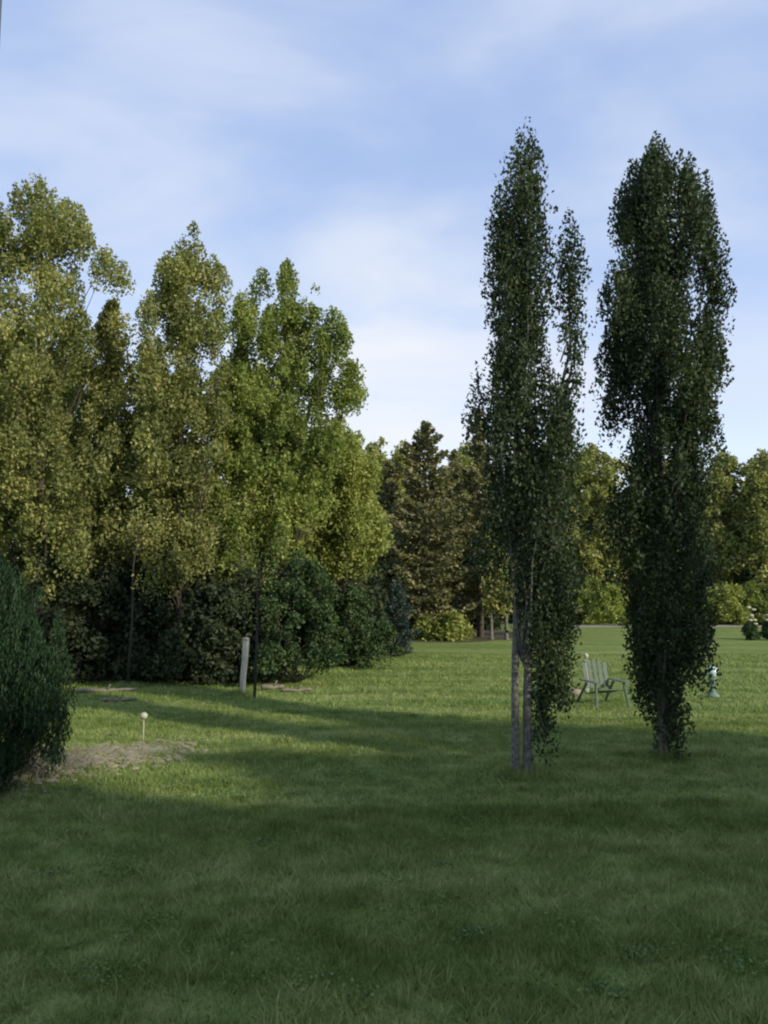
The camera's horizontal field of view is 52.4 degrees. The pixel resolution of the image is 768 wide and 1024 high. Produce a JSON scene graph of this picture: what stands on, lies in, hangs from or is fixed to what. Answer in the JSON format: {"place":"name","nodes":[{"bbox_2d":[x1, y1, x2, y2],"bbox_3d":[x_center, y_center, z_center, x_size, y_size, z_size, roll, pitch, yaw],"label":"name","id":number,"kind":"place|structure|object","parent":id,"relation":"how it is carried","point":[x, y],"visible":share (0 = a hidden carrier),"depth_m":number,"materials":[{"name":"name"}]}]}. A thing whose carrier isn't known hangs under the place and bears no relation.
{"place":"outdoors","nodes":[
{"label":"outdoors","id":0,"kind":"place"},
{"bbox_2d":[0,0,1,30],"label":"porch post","id":1,"kind":"object","parent":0,"point":[0,12],"depth_m":1.65,"materials":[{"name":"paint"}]},
{"bbox_2d":[0,737,211,798],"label":"gravel","id":2,"kind":"structure","parent":0,"point":[130,757],"depth_m":11.74,"materials":[{"name":"stone"}]},
{"bbox_2d":[73,644,306,682],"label":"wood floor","id":3,"kind":"structure","parent":0,"point":[141,677],"depth_m":22.77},
{"bbox_2d":[51,557,161,679],"bbox_3d":[-7.789,3.053,22.328,3.241,3.580,2.996,4,-7,-35],"label":"understory shrub","id":4,"kind":"object","parent":3,"relation":"on","point":[105,583],"visible":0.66,"depth_m":21.94,"materials":[{"name":"green plant"}]},
{"bbox_2d":[0,615,767,1023],"bbox_3d":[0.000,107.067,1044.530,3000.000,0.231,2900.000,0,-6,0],"label":"lawn ground","id":5,"kind":"structure","parent":0,"point":[612,641],"depth_m":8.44,"materials":[{"name":"green plant"}]},
{"bbox_2d":[0,355,50,615],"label":"leafy tree","id":6,"kind":"object","parent":5,"relation":"on","point":[19,562],"visible":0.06,"depth_m":27.95,"materials":[{"name":"green plant"}]},
{"bbox_2d":[0,232,63,562],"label":"leafy tree","id":7,"kind":"object","parent":5,"relation":"on","point":[26,469],"visible":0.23,"depth_m":21.70,"materials":[{"name":"green plant"}]},
{"bbox_2d":[0,550,78,791],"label":"evergreen bush","id":8,"kind":"object","parent":5,"relation":"on","point":[24,721],"visible":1,"depth_m":10.57,"materials":[{"name":"green plant"}]},
{"bbox_2d":[1,548,98,683],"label":"understory shrub","id":9,"kind":"object","parent":5,"relation":"on","point":[74,628],"visible":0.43,"depth_m":21.40,"materials":[{"name":"green plant"}]},
{"bbox_2d":[3,543,106,654],"bbox_3d":[-12.944,2.362,32.114,6.813,7.057,6.575,-5,-7,40],"label":"understory shrub","id":10,"kind":"object","parent":5,"relation":"on","point":[20,553],"depth_m":29.38,"materials":[{"name":"green plant"}]},
{"bbox_2d":[0,342,121,657],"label":"leafy tree","id":11,"kind":"object","parent":5,"relation":"on","point":[75,392],"visible":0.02,"depth_m":27.38,"materials":[{"name":"green plant"}]},
{"bbox_2d":[0,173,152,624],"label":"leafy tree","id":12,"kind":"object","parent":5,"relation":"on","point":[22,342],"visible":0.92,"depth_m":21.73,"materials":[{"name":"green plant"}]},
{"bbox_2d":[76,684,135,692],"bbox_3d":[-7.027,4.457,19.746,1.465,0.222,0.179,1,-6,-7],"label":"fallen log","id":13,"kind":"object","parent":5,"relation":"on","point":[98,690],"visible":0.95,"depth_m":19.69,"materials":[{"name":"wood"}]},
{"bbox_2d":[73,295,161,677],"bbox_3d":[-8.120,-0.821,23.273,2.345,11.570,2.170,-3,-7,31],"label":"leafy tree","id":14,"kind":"object","parent":5,"relation":"on","point":[113,364],"visible":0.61,"depth_m":23.11,"materials":[{"name":"green plant"}]},
{"bbox_2d":[100,693,136,701],"bbox_3d":[-6.173,4.313,18.144,0.825,0.210,0.184,1,-6,-14],"label":"fallen log","id":15,"kind":"object","parent":5,"relation":"on","point":[115,699],"visible":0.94,"depth_m":18.10,"materials":[{"name":"wood"}]},
{"bbox_2d":[90,484,181,684],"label":"sapling","id":16,"kind":"object","parent":5,"relation":"on","point":[132,596],"visible":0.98,"depth_m":20.89,"materials":[{"name":"green plant"}]},
{"bbox_2d":[140,712,147,739],"bbox_3d":[-4.101,3.721,13.296,0.136,0.605,0.133,0,-6,0],"label":"garden light","id":17,"kind":"object","parent":5,"relation":"on","point":[143,715],"visible":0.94,"depth_m":13.28,"materials":[{"name":"white plastic"}]},
{"bbox_2d":[103,554,191,683],"bbox_3d":[-6.750,2.939,22.865,2.531,3.968,3.246,0,-6,0],"label":"understory shrub","id":18,"kind":"object","parent":5,"relation":"on","point":[141,653],"visible":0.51,"depth_m":21.98,"materials":[{"name":"green plant"}]},
{"bbox_2d":[90,338,224,636],"bbox_3d":[-7.852,-0.504,28.699,4.992,12.016,5.384,-2,-6,15],"label":"leafy tree","id":19,"kind":"object","parent":5,"relation":"on","point":[206,387],"visible":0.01,"depth_m":28.26,"materials":[{"name":"green plant"}]},
{"bbox_2d":[104,220,257,682],"bbox_3d":[-5.947,-1.877,22.845,4.392,13.617,4.401,0,-6,0],"label":"leafy tree","id":20,"kind":"object","parent":5,"relation":"on","point":[179,481],"visible":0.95,"depth_m":22.36,"materials":[{"name":"green plant"}]},
{"bbox_2d":[145,562,238,684],"bbox_3d":[-5.523,3.152,22.323,2.853,3.472,2.839,0,-6,0],"label":"understory shrub","id":21,"kind":"object","parent":5,"relation":"on","point":[178,648],"visible":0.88,"depth_m":21.65,"materials":[{"name":"green plant"}]},
{"bbox_2d":[186,289,269,586],"bbox_3d":[-4.512,-0.959,23.819,2.767,12.000,2.624,-5,-7,40],"label":"leafy tree","id":22,"kind":"object","parent":5,"relation":"on","point":[241,361],"visible":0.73,"depth_m":23.34,"materials":[{"name":"green plant"}]},
{"bbox_2d":[162,507,293,652],"bbox_3d":[-6.533,2.334,31.814,5.692,7.098,4.906,2,-6,-23],"label":"understory shrub","id":23,"kind":"object","parent":5,"relation":"on","point":[221,581],"visible":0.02,"depth_m":30.93,"materials":[{"name":"green plant"}]},
{"bbox_2d":[197,561,280,686],"bbox_3d":[-4.219,3.097,22.260,2.466,3.572,2.134,3,-7,-31],"label":"understory shrub","id":24,"kind":"object","parent":5,"relation":"on","point":[233,643],"visible":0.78,"depth_m":21.74,"materials":[{"name":"green plant"}]},
{"bbox_2d":[239,637,249,695],"bbox_3d":[-3.509,3.973,19.602,0.231,1.645,0.176,0,-6,0],"label":"wooden post","id":25,"kind":"object","parent":5,"relation":"on","point":[245,654],"visible":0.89,"depth_m":19.56,"materials":[{"name":"grey wood"}]},
{"bbox_2d":[214,525,306,697],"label":"sapling","id":26,"kind":"object","parent":5,"relation":"on","point":[256,640],"visible":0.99,"depth_m":19.16,"materials":[{"name":"green plant"}]},
{"bbox_2d":[202,359,326,598],"bbox_3d":[-4.482,-0.108,29.277,5.234,11.408,5.699,-1,-6,9],"label":"leafy tree","id":27,"kind":"object","parent":5,"relation":"on","point":[308,537],"visible":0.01,"depth_m":28.22,"materials":[{"name":"green plant"}]},
{"bbox_2d":[261,680,283,689],"bbox_3d":[-2.962,4.594,20.730,0.609,0.260,0.218,2,-6,-18],"label":"fallen log","id":28,"kind":"object","parent":5,"relation":"on","point":[268,686],"visible":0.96,"depth_m":20.68,"materials":[{"name":"wood"}]},
{"bbox_2d":[281,684,311,691],"bbox_3d":[-2.272,4.585,20.327,0.794,0.210,0.184,1,-6,-14],"label":"fallen log","id":29,"kind":"object","parent":5,"relation":"on","point":[291,689],"visible":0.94,"depth_m":20.28,"materials":[{"name":"wood"}]},
{"bbox_2d":[249,548,346,681],"bbox_3d":[-2.462,2.958,22.307,2.908,3.866,3.172,2,-6,-18],"label":"spreading shrub","id":30,"kind":"object","parent":5,"relation":"on","point":[308,618],"visible":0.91,"depth_m":21.67,"materials":[{"name":"green plant"}]},
{"bbox_2d":[233,257,368,673],"bbox_3d":[-2.650,-1.530,24.206,4.426,13.241,3.344,0,-6,0],"label":"leafy tree","id":31,"kind":"object","parent":5,"relation":"on","point":[288,499],"visible":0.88,"depth_m":24.07,"materials":[{"name":"green plant"}]},
{"bbox_2d":[279,523,339,652],"bbox_3d":[-4.047,2.420,34.075,5.935,7.370,6.186,-5,-7,39],"label":"understory shrub","id":32,"kind":"object","parent":5,"relation":"on","point":[294,599],"visible":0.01,"depth_m":32.19,"materials":[{"name":"green plant"}]},
{"bbox_2d":[294,548,390,627],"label":"understory shrub","id":33,"kind":"object","parent":5,"relation":"on","point":[371,612],"visible":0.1,"depth_m":37.18,"materials":[{"name":"green plant"}]},
{"bbox_2d":[303,416,394,642],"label":"leafy tree","id":34,"kind":"object","parent":5,"relation":"on","point":[351,532],"visible":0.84,"depth_m":28.46,"materials":[{"name":"green plant"}]},
{"bbox_2d":[313,582,392,669],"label":"spreading shrub","id":35,"kind":"object","parent":5,"relation":"on","point":[358,653],"visible":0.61,"depth_m":26.67,"materials":[{"name":"green plant"}]},
{"bbox_2d":[2,482,750,614],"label":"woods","id":36,"kind":"object","parent":5,"relation":"on","point":[496,545],"depth_m":77.80,"materials":[{"name":"green plant"}]},
{"bbox_2d":[347,436,407,581],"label":"leafy tree","id":37,"kind":"object","parent":5,"relation":"on","point":[374,447],"visible":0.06,"depth_m":56.33,"materials":[{"name":"green plant"}]},
{"bbox_2d":[354,615,405,657],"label":"spreading shrub","id":38,"kind":"object","parent":5,"relation":"on","point":[393,634],"visible":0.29,"depth_m":30.47,"materials":[{"name":"green plant"}]},
{"bbox_2d":[1,765,767,1023],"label":"clover","id":39,"kind":"object","parent":5,"relation":"on","point":[130,934],"visible":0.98,"depth_m":5.84,"materials":[{"name":"green plant"}]},
{"bbox_2d":[367,573,417,628],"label":"hedge bush","id":40,"kind":"object","parent":5,"relation":"on","point":[410,620],"visible":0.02,"depth_m":52.48,"materials":[{"name":"green plant"}]},
{"bbox_2d":[368,459,423,620],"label":"pine tree","id":41,"kind":"object","parent":5,"relation":"on","point":[391,476],"visible":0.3,"depth_m":44.98,"materials":[{"name":"green plant"}]},
{"bbox_2d":[380,580,420,654],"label":"blue spruce","id":42,"kind":"object","parent":5,"relation":"on","point":[396,598],"visible":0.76,"depth_m":32.03,"materials":[{"name":"grey plant"}]},
{"bbox_2d":[388,440,429,576],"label":"leafy tree","id":43,"kind":"object","parent":5,"relation":"on","point":[396,455],"visible":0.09,"depth_m":59.71,"materials":[{"name":"green plant"}]},
{"bbox_2d":[409,611,438,640],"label":"hedge bush","id":44,"kind":"object","parent":5,"relation":"on","point":[421,623],"visible":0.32,"depth_m":40.20,"materials":[{"name":"green plant"}]},
{"bbox_2d":[395,563,470,625],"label":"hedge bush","id":45,"kind":"object","parent":5,"relation":"on","point":[422,605],"depth_m":54.60,"materials":[{"name":"green plant"}]},
{"bbox_2d":[418,609,476,641],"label":"hedge bush","id":46,"kind":"object","parent":5,"relation":"on","point":[452,626],"visible":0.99,"depth_m":39.45,"materials":[{"name":"green plant"}]},
{"bbox_2d":[433,440,499,563],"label":"leafy tree","id":47,"kind":"object","parent":5,"relation":"on","point":[466,460],"visible":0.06,"depth_m":61.81,"materials":[{"name":"green plant"}]},
{"bbox_2d":[399,628,543,641],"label":"needle bed","id":48,"kind":"object","parent":5,"relation":"on","point":[498,634],"visible":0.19,"depth_m":42.99,"materials":[{"name":"brown soil"}]},
{"bbox_2d":[373,420,492,620],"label":"pine tree","id":49,"kind":"object","parent":48,"relation":"on","point":[422,510],"visible":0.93,"depth_m":41.52,"materials":[{"name":"green plant"}]},
{"bbox_2d":[428,449,481,609],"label":"pine tree","id":50,"kind":"object","parent":48,"relation":"on","point":[454,475],"visible":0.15,"depth_m":48.98,"materials":[{"name":"green plant"}]},
{"bbox_2d":[440,411,510,636],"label":"pine tree","id":51,"kind":"object","parent":48,"relation":"on","point":[469,518],"visible":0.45,"depth_m":42.79,"materials":[{"name":"green plant"}]},
{"bbox_2d":[471,440,582,617],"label":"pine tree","id":52,"kind":"object","parent":48,"relation":"on","point":[580,608],"depth_m":45.04,"materials":[{"name":"green plant"}]},
{"bbox_2d":[435,588,511,629],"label":"hedge bush","id":53,"kind":"object","parent":5,"relation":"on","point":[497,623],"visible":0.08,"depth_m":50.91,"materials":[{"name":"green plant"}]},
{"bbox_2d":[478,532,508,639],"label":"birch tree","id":54,"kind":"object","parent":5,"relation":"on","point":[491,606],"visible":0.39,"depth_m":40.48,"materials":[{"name":"green plant"}]},
{"bbox_2d":[492,544,520,639],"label":"birch tree","id":55,"kind":"object","parent":5,"relation":"on","point":[508,609],"visible":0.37,"depth_m":40.44,"materials":[{"name":"green plant"}]},
{"bbox_2d":[499,614,522,622],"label":"hedge bush","id":56,"kind":"object","parent":5,"relation":"on","point":[511,616],"visible":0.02,"depth_m":62.31,"materials":[{"name":"green plant"}]},
{"bbox_2d":[461,117,593,776],"bbox_3d":[2.059,-1.106,11.452,1.940,9.853,1.603,-3,-6,28],"label":"columnar poplar","id":57,"kind":"object","parent":5,"relation":"on","point":[539,553],"visible":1,"depth_m":11.22,"materials":[{"name":"green plant"}]},
{"bbox_2d":[521,589,603,624],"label":"hedge bush","id":58,"kind":"object","parent":5,"relation":"on","point":[579,600],"visible":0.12,"depth_m":58.32,"materials":[{"name":"green plant"}]},
{"bbox_2d":[544,457,589,565],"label":"leafy tree","id":59,"kind":"object","parent":5,"relation":"on","point":[576,531],"visible":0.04,"depth_m":64.05,"materials":[{"name":"green plant"}]},
{"bbox_2d":[568,688,580,695],"bbox_3d":[4.822,4.542,19.664,0.359,0.187,0.321,2,-6,-23],"label":"garden stone","id":60,"kind":"object","parent":5,"relation":"on","point":[576,691],"visible":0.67,"depth_m":19.54,"materials":[{"name":"beige stone"}]},
{"bbox_2d":[583,653,588,691],"bbox_3d":[5.295,4.197,20.384,0.130,1.010,0.130,0,-6,0],"label":"garden post","id":61,"kind":"object","parent":5,"relation":"on","point":[586,655],"visible":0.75,"depth_m":20.35,"materials":[{"name":"white paint"}]},
{"bbox_2d":[570,553,618,621],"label":"hedge bush","id":62,"kind":"object","parent":5,"relation":"on","point":[603,580],"visible":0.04,"depth_m":63.23,"materials":[{"name":"green plant"}]},
{"bbox_2d":[564,442,628,591],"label":"leafy tree","id":63,"kind":"object","parent":5,"relation":"on","point":[593,498],"visible":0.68,"depth_m":63.37,"materials":[{"name":"green plant"}]},
{"bbox_2d":[570,576,631,625],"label":"hedge bush","id":64,"kind":"object","parent":5,"relation":"on","point":[606,607],"visible":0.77,"depth_m":57.96,"materials":[{"name":"green plant"}]},
{"bbox_2d":[576,659,630,707],"bbox_3d":[5.045,3.965,18.089,0.870,1.012,1.099,1,-6,-12],"label":"garden chair","id":65,"kind":"object","parent":5,"relation":"on","point":[596,682],"visible":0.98,"depth_m":18.33,"materials":[{"name":"green paint"}]},
{"bbox_2d":[616,583,665,619],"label":"hedge bush","id":66,"kind":"object","parent":5,"relation":"on","point":[624,605],"visible":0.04,"depth_m":60.18,"materials":[{"name":"green plant"}]},
{"bbox_2d":[617,454,694,589],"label":"leafy tree","id":67,"kind":"object","parent":5,"relation":"on","point":[628,463],"visible":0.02,"depth_m":67.75,"materials":[{"name":"green plant"}]},
{"bbox_2d":[588,130,736,758],"bbox_3d":[4.466,-1.281,12.410,2.459,10.327,2.213,0,-6,0],"label":"columnar poplar","id":68,"kind":"object","parent":5,"relation":"on","point":[666,507],"visible":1,"depth_m":12.06,"materials":[{"name":"green plant"}]},
{"bbox_2d":[664,578,720,622],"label":"hedge bush","id":69,"kind":"object","parent":5,"relation":"on","point":[695,603],"visible":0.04,"depth_m":59.25,"materials":[{"name":"green plant"}]},
{"bbox_2d":[707,666,719,697],"bbox_3d":[7.995,4.126,18.984,0.300,0.745,0.297,0,-6,0],"label":"gazing ball","id":70,"kind":"object","parent":5,"relation":"on","point":[713,693],"visible":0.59,"depth_m":18.90,"materials":[{"name":"concrete"}]},
{"bbox_2d":[688,451,751,590],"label":"leafy tree","id":71,"kind":"object","parent":5,"relation":"on","point":[725,532],"visible":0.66,"depth_m":63.21,"materials":[{"name":"green plant"}]},
{"bbox_2d":[705,582,759,625],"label":"hedge bush","id":72,"kind":"object","parent":5,"relation":"on","point":[725,599],"visible":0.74,"depth_m":58.47,"materials":[{"name":"green plant"}]},
{"bbox_2d":[727,555,767,618],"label":"hedge bush","id":73,"kind":"object","parent":5,"relation":"on","point":[743,577],"visible":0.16,"depth_m":62.30,"materials":[{"name":"green plant"}]},
{"bbox_2d":[728,448,767,593],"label":"leafy tree","id":74,"kind":"object","parent":5,"relation":"on","point":[751,503],"visible":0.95,"depth_m":61.69,"materials":[{"name":"green plant"}]},
{"bbox_2d":[732,580,767,624],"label":"hedge bush","id":75,"kind":"object","parent":5,"relation":"on","point":[760,593],"visible":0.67,"depth_m":58.86,"materials":[{"name":"green plant"}]},
{"bbox_2d":[741,606,761,639],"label":"flowering shrub","id":76,"kind":"object","parent":5,"relation":"on","point":[749,628],"visible":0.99,"depth_m":41.40,"materials":[{"name":"green plant"}]},
{"bbox_2d":[760,614,767,638],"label":"flowering shrub","id":77,"kind":"object","parent":5,"relation":"on","point":[764,631],"visible":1,"depth_m":41.50,"materials":[{"name":"green plant"}]},
{"bbox_2d":[0,0,767,575],"label":"sky","id":78,"kind":"structure","parent":0,"point":[360,144],"materials":[{"name":"blue"}]},
{"bbox_2d":[510,625,761,627],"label":"gravel road","id":79,"kind":"structure","parent":0,"point":[586,626],"depth_m":55.58,"materials":[{"name":"grey gravel"}]}
]}

